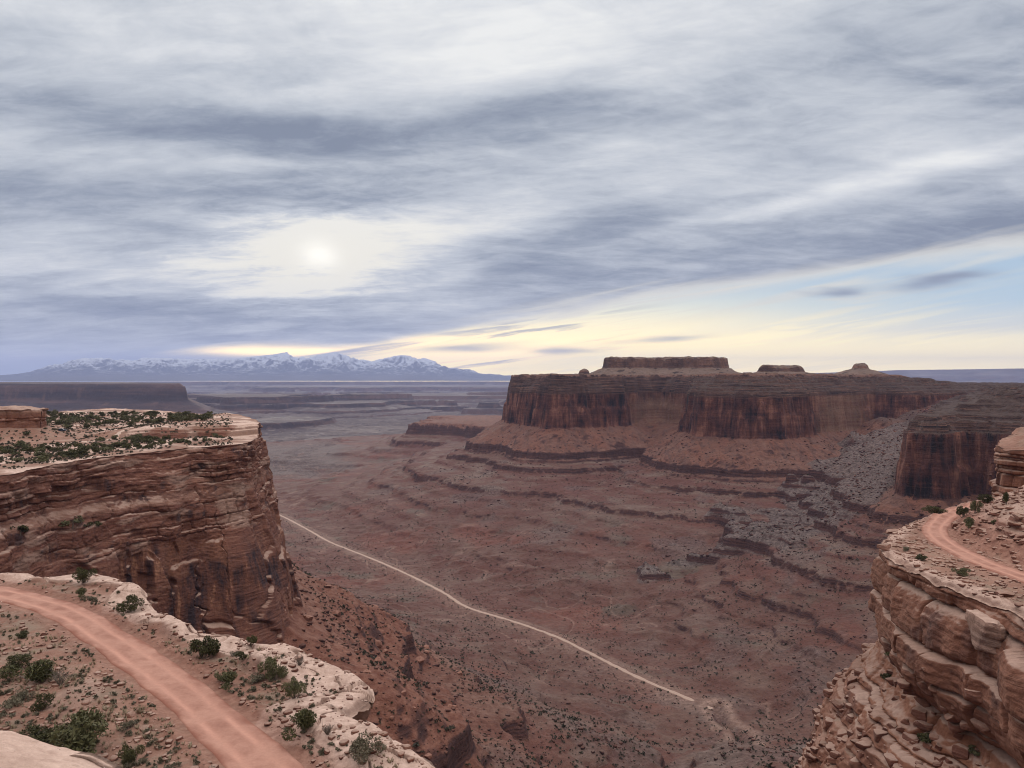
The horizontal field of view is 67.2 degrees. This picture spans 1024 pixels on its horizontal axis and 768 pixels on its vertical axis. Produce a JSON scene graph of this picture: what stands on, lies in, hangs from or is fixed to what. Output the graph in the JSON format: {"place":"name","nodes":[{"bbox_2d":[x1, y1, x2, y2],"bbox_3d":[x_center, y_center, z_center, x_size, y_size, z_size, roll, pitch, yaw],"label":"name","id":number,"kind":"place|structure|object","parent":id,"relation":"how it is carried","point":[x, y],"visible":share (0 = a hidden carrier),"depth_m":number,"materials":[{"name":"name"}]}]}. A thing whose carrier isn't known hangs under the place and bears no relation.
{"place":"outdoors","nodes":[
{"label":"outdoors","id":0,"kind":"place"},
{"bbox_2d":[44,429,128,444],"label":"plateau road","id":1,"kind":"structure","parent":0,"point":[118,433],"depth_m":462.49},
{"bbox_2d":[0,382,237,413],"bbox_3d":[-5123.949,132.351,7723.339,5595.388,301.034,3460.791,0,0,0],"label":"distant mesa","id":2,"kind":"structure","parent":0,"point":[71,396],"depth_m":6421.82,"materials":[{"name":"stone"}]},
{"bbox_2d":[0,408,303,644],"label":"headland","id":3,"kind":"structure","parent":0,"point":[190,533],"depth_m":391.10,"materials":[{"name":"stone"}]},
{"bbox_2d":[10,525,28,535],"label":"cliff bush","id":4,"kind":"object","parent":3,"relation":"on","point":[22,528],"visible":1,"depth_m":306.59,"materials":[{"name":"green plant"}]},
{"bbox_2d":[0,405,48,427],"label":"rock knob","id":5,"kind":"object","parent":3,"relation":"on","point":[14,416],"visible":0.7,"depth_m":446.82,"materials":[{"name":"stone"}]},
{"bbox_2d":[32,455,49,461],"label":"juniper tree","id":6,"kind":"object","parent":3,"relation":"on","point":[42,458],"visible":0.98,"depth_m":342.75,"materials":[{"name":"green plant"}]},
{"bbox_2d":[58,515,84,528],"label":"cliff bush","id":7,"kind":"object","parent":3,"relation":"on","point":[78,520],"visible":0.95,"depth_m":336.88,"materials":[{"name":"green plant"}]},
{"bbox_2d":[76,448,89,455],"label":"juniper tree","id":8,"kind":"object","parent":3,"relation":"on","point":[82,452],"visible":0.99,"depth_m":368.52,"materials":[{"name":"green plant"}]},
{"bbox_2d":[100,446,114,451],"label":"juniper tree","id":9,"kind":"object","parent":3,"relation":"on","point":[107,448],"visible":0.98,"depth_m":385.96,"materials":[{"name":"green plant"}]},
{"bbox_2d":[0,412,232,468],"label":"plateau scrub","id":10,"kind":"object","parent":3,"relation":"on","point":[99,452],"visible":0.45,"depth_m":443.85,"materials":[{"name":"green plant"}]},
{"bbox_2d":[0,586,304,767],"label":"dirt road","id":11,"kind":"structure","parent":0,"point":[227,735],"depth_m":74.03,"materials":[{"name":"soil"}]},
{"bbox_2d":[0,573,435,767],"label":"rock bench","id":12,"kind":"object","parent":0,"point":[354,710],"visible":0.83,"depth_m":74.04,"materials":[{"name":"stone"}]},
{"bbox_2d":[0,695,24,708],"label":"sagebrush","id":13,"kind":"object","parent":12,"relation":"on","point":[9,703],"visible":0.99,"depth_m":69.31,"materials":[{"name":"green plant"}]},
{"bbox_2d":[0,654,33,673],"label":"juniper shrub","id":14,"kind":"object","parent":12,"relation":"on","point":[12,660],"visible":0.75,"depth_m":77.89,"materials":[{"name":"green plant"}]},
{"bbox_2d":[15,630,28,637],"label":"juniper shrub","id":15,"kind":"object","parent":12,"relation":"on","point":[22,634],"visible":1,"depth_m":88.35,"materials":[{"name":"green plant"}]},
{"bbox_2d":[12,686,35,698],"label":"sagebrush","id":16,"kind":"object","parent":12,"relation":"on","point":[22,693],"visible":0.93,"depth_m":71.17,"materials":[{"name":"green plant"}]},
{"bbox_2d":[0,658,54,682],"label":"juniper shrub","id":17,"kind":"object","parent":12,"relation":"on","point":[39,669],"visible":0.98,"depth_m":74.54,"materials":[{"name":"green plant"}]},
{"bbox_2d":[29,693,54,711],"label":"juniper shrub","id":18,"kind":"object","parent":12,"relation":"on","point":[44,703],"visible":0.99,"depth_m":68.94,"materials":[{"name":"green plant"}]},
{"bbox_2d":[19,722,70,742],"bbox_3d":[-37.904,28.709,62.897,3.926,2.046,4.069,0,0,-42],"label":"juniper shrub","id":19,"kind":"object","parent":12,"relation":"on","point":[38,733],"visible":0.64,"depth_m":62.46,"materials":[{"name":"green plant"}]},
{"bbox_2d":[0,730,121,767],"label":"slickrock hump","id":20,"kind":"object","parent":12,"relation":"on","point":[17,750],"visible":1,"depth_m":25.14,"materials":[{"name":"stone"}]},
{"bbox_2d":[47,667,74,685],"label":"dead shrub","id":21,"kind":"object","parent":12,"relation":"on","point":[60,681],"visible":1,"depth_m":73.93,"materials":[{"name":"grey plant"}]},
{"bbox_2d":[47,707,108,753],"bbox_3d":[-34.152,28.134,60.748,4.680,4.416,4.781,0,0,-44],"label":"juniper shrub","id":22,"kind":"object","parent":12,"relation":"on","point":[85,724],"visible":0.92,"depth_m":60.28,"materials":[{"name":"green plant"}]},
{"bbox_2d":[75,587,86,597],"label":"juniper shrub","id":23,"kind":"object","parent":12,"relation":"on","point":[81,591],"visible":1,"depth_m":104.33,"materials":[{"name":"green plant"}]},
{"bbox_2d":[72,567,97,583],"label":"juniper shrub","id":24,"kind":"object","parent":12,"relation":"on","point":[84,574],"visible":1,"depth_m":110.28,"materials":[{"name":"green plant"}]},
{"bbox_2d":[119,720,137,731],"bbox_3d":[-32.517,28.920,65.138,0.928,0.942,1.780,0,0,21],"label":"sagebrush","id":25,"kind":"object","parent":12,"relation":"on","point":[130,723],"visible":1,"depth_m":65.00,"materials":[{"name":"green plant"}]},
{"bbox_2d":[116,594,144,612],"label":"juniper shrub","id":26,"kind":"object","parent":12,"relation":"on","point":[133,606],"visible":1,"depth_m":97.75,"materials":[{"name":"green plant"}]},
{"bbox_2d":[125,711,135,717],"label":"boulder","id":27,"kind":"object","parent":12,"relation":"on","point":[130,714],"visible":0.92,"depth_m":67.39,"materials":[{"name":"stone"}]},
{"bbox_2d":[117,744,145,765],"bbox_3d":[-29.631,28.962,60.069,1.880,1.959,1.948,0,0,-41],"label":"juniper shrub","id":28,"kind":"object","parent":12,"relation":"on","point":[127,755],"visible":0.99,"depth_m":59.80,"materials":[{"name":"green plant"}]},
{"bbox_2d":[139,725,151,731],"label":"boulder","id":29,"kind":"object","parent":12,"relation":"on","point":[143,727],"visible":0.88,"depth_m":65.19,"materials":[{"name":"stone"}]},
{"bbox_2d":[0,579,383,767],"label":"brush","id":30,"kind":"object","parent":12,"relation":"on","point":[49,717],"visible":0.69,"depth_m":70.78,"materials":[{"name":"green plant"}]},
{"bbox_2d":[0,583,398,767],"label":"grass tufts","id":31,"kind":"object","parent":12,"relation":"on","point":[139,711],"visible":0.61,"depth_m":69.47,"materials":[{"name":"green plant"}]},
{"bbox_2d":[188,635,220,658],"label":"juniper shrub","id":32,"kind":"object","parent":12,"relation":"on","point":[209,647],"visible":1,"depth_m":81.36,"materials":[{"name":"green plant"}]},
{"bbox_2d":[0,573,426,767],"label":"gravel","id":33,"kind":"structure","parent":12,"relation":"on","point":[283,720],"depth_m":69.97,"materials":[{"name":"beige gravel"}]},
{"bbox_2d":[218,671,237,689],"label":"juniper shrub","id":34,"kind":"object","parent":12,"relation":"on","point":[230,676],"visible":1,"depth_m":74.06,"materials":[{"name":"green plant"}]},
{"bbox_2d":[235,651,248,660],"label":"juniper shrub","id":35,"kind":"object","parent":12,"relation":"on","point":[241,655],"visible":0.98,"depth_m":80.25,"materials":[{"name":"green plant"}]},
{"bbox_2d":[246,635,257,646],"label":"juniper shrub","id":36,"kind":"object","parent":12,"relation":"on","point":[254,639],"visible":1,"depth_m":84.80,"materials":[{"name":"green plant"}]},
{"bbox_2d":[246,672,266,684],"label":"sagebrush","id":37,"kind":"object","parent":12,"relation":"on","point":[254,679],"visible":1,"depth_m":75.29,"materials":[{"name":"green plant"}]},
{"bbox_2d":[257,656,287,680],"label":"juniper shrub","id":38,"kind":"object","parent":12,"relation":"on","point":[272,672],"visible":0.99,"depth_m":75.48,"materials":[{"name":"green plant"}]},
{"bbox_2d":[281,676,306,698],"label":"juniper shrub","id":39,"kind":"object","parent":12,"relation":"on","point":[295,686],"visible":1,"depth_m":69.51,"materials":[{"name":"green plant"}]},
{"bbox_2d":[293,654,303,665],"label":"dead shrub","id":40,"kind":"object","parent":12,"relation":"on","point":[300,662],"visible":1,"depth_m":78.09,"materials":[{"name":"grey plant"}]},
{"bbox_2d":[281,708,316,740],"bbox_3d":[-17.502,27.904,62.551,2.060,2.486,3.364,0,0,33],"label":"juniper shrub","id":41,"kind":"object","parent":12,"relation":"on","point":[306,721],"visible":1,"depth_m":62.86,"materials":[{"name":"green plant"}]},
{"bbox_2d":[322,722,334,734],"bbox_3d":[-14.795,27.653,61.820,1.085,1.148,1.412,0,0,-29],"label":"dead shrub","id":42,"kind":"object","parent":12,"relation":"on","point":[327,729],"visible":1,"depth_m":61.71,"materials":[{"name":"grey plant"}]},
{"bbox_2d":[348,730,386,764],"bbox_3d":[-11.053,27.631,58.119,2.690,2.269,2.850,0,0,12],"label":"sagebrush","id":43,"kind":"object","parent":12,"relation":"on","point":[360,746],"visible":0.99,"depth_m":58.22,"materials":[{"name":"green plant"}]},
{"bbox_2d":[0,352,510,380],"bbox_3d":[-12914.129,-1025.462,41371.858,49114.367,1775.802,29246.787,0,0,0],"label":"mountain range","id":44,"kind":"structure","parent":0,"point":[331,366],"depth_m":39401.88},
{"bbox_2d":[279,564,559,767],"bbox_3d":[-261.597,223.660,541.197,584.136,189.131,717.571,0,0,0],"label":"rubble slope","id":45,"kind":"structure","parent":0,"point":[467,749],"depth_m":504.75,"materials":[{"name":"brown stone"}]},
{"bbox_2d":[303,615,312,621],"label":"boulder","id":46,"kind":"object","parent":45,"relation":"on","point":[309,618],"visible":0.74,"depth_m":460.74,"materials":[{"name":"stone"}]},
{"bbox_2d":[375,640,382,647],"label":"boulder","id":47,"kind":"object","parent":45,"relation":"on","point":[378,643],"visible":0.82,"depth_m":539.43,"materials":[{"name":"stone"}]},
{"bbox_2d":[416,656,424,663],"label":"boulder","id":48,"kind":"object","parent":45,"relation":"on","point":[420,659],"visible":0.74,"depth_m":584.91,"materials":[{"name":"stone"}]},
{"bbox_2d":[424,752,431,759],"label":"boulder","id":49,"kind":"object","parent":45,"relation":"on","point":[428,755],"visible":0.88,"depth_m":384.79,"materials":[{"name":"stone"}]},
{"bbox_2d":[279,514,712,709],"bbox_3d":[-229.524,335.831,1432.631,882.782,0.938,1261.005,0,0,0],"label":"valley road","id":50,"kind":"structure","parent":0,"point":[586,651],"depth_m":1072.61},
{"bbox_2d":[0,0,1023,381],"label":"sky","id":51,"kind":"structure","parent":0,"point":[502,187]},
{"bbox_2d":[46,381,1012,441],"bbox_3d":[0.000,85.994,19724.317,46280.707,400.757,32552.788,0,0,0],"label":"distant canyonland","id":52,"kind":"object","parent":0,"point":[281,411],"visible":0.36,"depth_m":8248.87,"materials":[{"name":"grey stone"}]},
{"bbox_2d":[266,435,831,747],"bbox_3d":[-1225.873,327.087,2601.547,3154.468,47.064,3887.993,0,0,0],"label":"canyon floor","id":53,"kind":"structure","parent":0,"point":[308,475],"depth_m":1107.09,"materials":[{"name":"brown soil"}]},
{"bbox_2d":[324,411,951,767],"bbox_3d":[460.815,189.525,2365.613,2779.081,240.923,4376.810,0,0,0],"label":"talus slope","id":54,"kind":"structure","parent":0,"point":[433,444],"depth_m":1545.04,"materials":[{"name":"brown stone"}]},
{"bbox_2d":[281,435,974,767],"bbox_3d":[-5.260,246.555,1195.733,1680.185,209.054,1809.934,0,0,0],"label":"desert scrub","id":55,"kind":"object","parent":54,"relation":"on","point":[572,718],"visible":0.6,"depth_m":856.24,"materials":[{"name":"green plant"}]},
{"bbox_2d":[287,404,993,767],"bbox_3d":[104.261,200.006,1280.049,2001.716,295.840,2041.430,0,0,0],"label":"talus boulders","id":56,"kind":"object","parent":54,"relation":"on","point":[581,746],"visible":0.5,"depth_m":1013.45,"materials":[{"name":"stone"}]},
{"bbox_2d":[500,372,926,441],"bbox_3d":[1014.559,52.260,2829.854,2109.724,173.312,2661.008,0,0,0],"label":"mesa","id":57,"kind":"structure","parent":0,"point":[734,406],"depth_m":2072.96,"materials":[{"name":"brown stone"}]},
{"bbox_2d":[578,356,889,375],"bbox_3d":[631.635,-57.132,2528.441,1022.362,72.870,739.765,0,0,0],"label":"butte caps","id":58,"kind":"object","parent":57,"relation":"on","point":[666,366],"visible":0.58,"depth_m":2570.85,"materials":[{"name":"brown stone"}]},
{"bbox_2d":[800,485,1023,767],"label":"promontory","id":59,"kind":"structure","parent":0,"point":[920,620],"depth_m":134.22,"materials":[{"name":"stone"}]},
{"bbox_2d":[831,699,842,709],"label":"boulder","id":60,"kind":"object","parent":59,"relation":"on","point":[836,703],"visible":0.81,"depth_m":161.34,"materials":[{"name":"stone"}]},
{"bbox_2d":[837,729,846,737],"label":"boulder","id":61,"kind":"object","parent":59,"relation":"on","point":[841,732],"visible":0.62,"depth_m":153.18,"materials":[{"name":"stone"}]},
{"bbox_2d":[847,676,857,685],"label":"boulder","id":62,"kind":"object","parent":59,"relation":"on","point":[851,679],"visible":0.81,"depth_m":164.06,"materials":[{"name":"stone"}]},
{"bbox_2d":[793,640,918,767],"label":"slope rubble","id":63,"kind":"object","parent":59,"relation":"on","point":[890,758],"visible":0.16,"depth_m":153.25,"materials":[{"name":"stone"}]},
{"bbox_2d":[877,543,890,550],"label":"boulder","id":64,"kind":"object","parent":59,"relation":"on","point":[885,546],"visible":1,"depth_m":157.25,"materials":[{"name":"stone"}]},
{"bbox_2d":[880,673,891,679],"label":"cliff bush","id":65,"kind":"object","parent":59,"relation":"on","point":[885,675],"visible":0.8,"depth_m":154.94,"materials":[{"name":"green plant"}]},
{"bbox_2d":[885,677,897,684],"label":"boulder","id":66,"kind":"object","parent":59,"relation":"on","point":[890,680],"visible":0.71,"depth_m":150.63,"materials":[{"name":"stone"}]},
{"bbox_2d":[886,722,896,728],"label":"boulder","id":67,"kind":"object","parent":59,"relation":"on","point":[890,725],"visible":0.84,"depth_m":138.12,"materials":[{"name":"stone"}]},
{"bbox_2d":[886,529,898,533],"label":"boulder","id":68,"kind":"object","parent":59,"relation":"on","point":[889,531],"visible":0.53,"depth_m":178.06,"materials":[{"name":"stone"}]},
{"bbox_2d":[896,725,904,732],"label":"boulder","id":69,"kind":"object","parent":59,"relation":"on","point":[900,728],"visible":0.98,"depth_m":135.41,"materials":[{"name":"stone"}]},
{"bbox_2d":[897,678,911,689],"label":"boulder","id":70,"kind":"object","parent":59,"relation":"on","point":[902,683],"visible":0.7,"depth_m":135.58,"materials":[{"name":"stone"}]},
{"bbox_2d":[901,718,909,724],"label":"boulder","id":71,"kind":"object","parent":59,"relation":"on","point":[905,721],"visible":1,"depth_m":135.68,"materials":[{"name":"stone"}]},
{"bbox_2d":[903,688,918,695],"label":"boulder","id":72,"kind":"object","parent":59,"relation":"on","point":[908,691],"visible":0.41,"depth_m":135.82,"materials":[{"name":"stone"}]},
{"bbox_2d":[911,706,926,721],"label":"boulder","id":73,"kind":"object","parent":59,"relation":"on","point":[919,713],"visible":1,"depth_m":133.98,"materials":[{"name":"stone"}]},
{"bbox_2d":[915,554,927,560],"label":"juniper shrub","id":74,"kind":"object","parent":59,"relation":"on","point":[921,557],"visible":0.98,"depth_m":146.60,"materials":[{"name":"green plant"}]},
{"bbox_2d":[914,696,930,707],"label":"boulder","id":75,"kind":"object","parent":59,"relation":"on","point":[921,701],"visible":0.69,"depth_m":135.75,"materials":[{"name":"stone"}]},
{"bbox_2d":[915,720,933,730],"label":"boulder","id":76,"kind":"object","parent":59,"relation":"on","point":[923,725],"visible":1,"depth_m":132.21,"materials":[{"name":"stone"}]},
{"bbox_2d":[916,681,932,696],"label":"boulder","id":77,"kind":"object","parent":59,"relation":"on","point":[922,686],"visible":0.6,"depth_m":130.73,"materials":[{"name":"stone"}]},
{"bbox_2d":[917,732,931,742],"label":"cliff bush","id":78,"kind":"object","parent":59,"relation":"on","point":[923,737],"visible":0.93,"depth_m":130.02,"materials":[{"name":"green plant"}]},
{"bbox_2d":[922,742,931,749],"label":"boulder","id":79,"kind":"object","parent":59,"relation":"on","point":[927,745],"visible":0.98,"depth_m":129.00,"materials":[{"name":"stone"}]},
{"bbox_2d":[928,685,938,694],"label":"boulder","id":80,"kind":"object","parent":59,"relation":"on","point":[932,689],"visible":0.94,"depth_m":126.80,"materials":[{"name":"stone"}]},
{"bbox_2d":[929,733,938,739],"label":"boulder","id":81,"kind":"object","parent":59,"relation":"on","point":[933,736],"visible":1,"depth_m":129.24,"materials":[{"name":"stone"}]},
{"bbox_2d":[922,505,947,513],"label":"juniper shrub","id":82,"kind":"object","parent":59,"relation":"on","point":[937,509],"visible":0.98,"depth_m":202.43,"materials":[{"name":"green plant"}]},
{"bbox_2d":[932,760,942,767],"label":"boulder","id":83,"kind":"object","parent":59,"relation":"on","point":[936,763],"visible":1,"depth_m":125.58,"materials":[{"name":"stone"}]},
{"bbox_2d":[934,742,942,750],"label":"boulder","id":84,"kind":"object","parent":59,"relation":"on","point":[938,746],"visible":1,"depth_m":127.30,"materials":[{"name":"stone"}]},
{"bbox_2d":[934,755,945,761],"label":"boulder","id":85,"kind":"object","parent":59,"relation":"on","point":[939,758],"visible":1,"depth_m":126.03,"materials":[{"name":"stone"}]},
{"bbox_2d":[944,713,958,722],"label":"boulder","id":86,"kind":"object","parent":59,"relation":"on","point":[948,717],"visible":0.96,"depth_m":124.73,"materials":[{"name":"stone"}]},
{"bbox_2d":[885,487,1023,606],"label":"bank stones","id":87,"kind":"object","parent":59,"relation":"on","point":[954,563],"visible":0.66,"depth_m":150.72,"materials":[{"name":"stone"}]},
{"bbox_2d":[948,722,966,732],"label":"boulder","id":88,"kind":"object","parent":59,"relation":"on","point":[954,727],"visible":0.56,"depth_m":125.04,"materials":[{"name":"stone"}]},
{"bbox_2d":[953,733,963,739],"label":"boulder","id":89,"kind":"object","parent":59,"relation":"on","point":[959,736],"visible":0.88,"depth_m":125.99,"materials":[{"name":"stone"}]},
{"bbox_2d":[951,743,969,759],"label":"boulder","id":90,"kind":"object","parent":59,"relation":"on","point":[960,750],"visible":0.89,"depth_m":124.17,"materials":[{"name":"stone"}]},
{"bbox_2d":[951,567,970,575],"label":"juniper shrub","id":91,"kind":"object","parent":59,"relation":"on","point":[962,570],"visible":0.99,"depth_m":136.43,"materials":[{"name":"green plant"}]},
{"bbox_2d":[956,505,968,517],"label":"juniper shrub","id":92,"kind":"object","parent":59,"relation":"on","point":[962,510],"visible":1,"depth_m":179.76,"materials":[{"name":"green plant"}]},
{"bbox_2d":[960,720,974,730],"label":"boulder","id":93,"kind":"object","parent":59,"relation":"on","point":[964,725],"visible":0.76,"depth_m":121.67,"materials":[{"name":"stone"}]},
{"bbox_2d":[963,517,973,527],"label":"juniper shrub","id":94,"kind":"object","parent":59,"relation":"on","point":[968,521],"visible":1,"depth_m":169.52,"materials":[{"name":"green plant"}]},
{"bbox_2d":[964,688,981,702],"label":"boulder","id":95,"kind":"object","parent":59,"relation":"on","point":[973,696],"visible":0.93,"depth_m":117.47,"materials":[{"name":"stone"}]},
{"bbox_2d":[967,744,979,755],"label":"cliff bush","id":96,"kind":"object","parent":59,"relation":"on","point":[972,750],"visible":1,"depth_m":122.78,"materials":[{"name":"green plant"}]},
{"bbox_2d":[969,500,983,512],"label":"juniper shrub","id":97,"kind":"object","parent":59,"relation":"on","point":[974,505],"visible":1,"depth_m":178.07,"materials":[{"name":"green plant"}]},
{"bbox_2d":[970,718,990,731],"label":"boulder","id":98,"kind":"object","parent":59,"relation":"on","point":[979,725],"visible":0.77,"depth_m":118.22,"materials":[{"name":"stone"}]},
{"bbox_2d":[977,494,995,503],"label":"juniper shrub","id":99,"kind":"object","parent":59,"relation":"on","point":[982,498],"visible":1,"depth_m":190.79,"materials":[{"name":"green plant"}]},
{"bbox_2d":[965,609,1008,654],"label":"overhanging block","id":100,"kind":"structure","parent":59,"relation":"attached to","point":[989,635],"depth_m":117.38,"materials":[{"name":"stone"}]},
{"bbox_2d":[995,590,1014,596],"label":"boulder","id":101,"kind":"object","parent":59,"relation":"on","point":[1005,593],"visible":0.89,"depth_m":123.85,"materials":[{"name":"stone"}]},
{"bbox_2d":[1002,491,1009,504],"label":"juniper shrub","id":102,"kind":"object","parent":59,"relation":"on","point":[1005,497],"visible":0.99,"depth_m":174.50,"materials":[{"name":"green plant"}]},
{"bbox_2d":[1012,514,1023,519],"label":"boulder","id":103,"kind":"object","parent":59,"relation":"on","point":[1019,517],"visible":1,"depth_m":157.71,"materials":[{"name":"stone"}]},
{"bbox_2d":[817,368,1023,382],"bbox_3d":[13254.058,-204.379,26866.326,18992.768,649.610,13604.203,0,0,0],"label":"plateau","id":104,"kind":"structure","parent":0,"point":[1013,375],"depth_m":25021.30,"materials":[{"name":"grey stone"}]},
{"bbox_2d":[893,376,1023,506],"bbox_3d":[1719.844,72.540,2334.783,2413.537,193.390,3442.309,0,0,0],"label":"canyon wall","id":105,"kind":"structure","parent":0,"point":[946,454],"depth_m":1153.10,"materials":[{"name":"brown stone"}]},
{"bbox_2d":[922,502,1023,582],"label":"dirt road","id":106,"kind":"structure","parent":0,"point":[935,526],"depth_m":162.06,"materials":[{"name":"brown soil"}]},
{"bbox_2d":[989,427,1023,497],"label":"rock wall","id":107,"kind":"structure","parent":0,"point":[1008,456],"depth_m":217.56,"materials":[{"name":"stone"}]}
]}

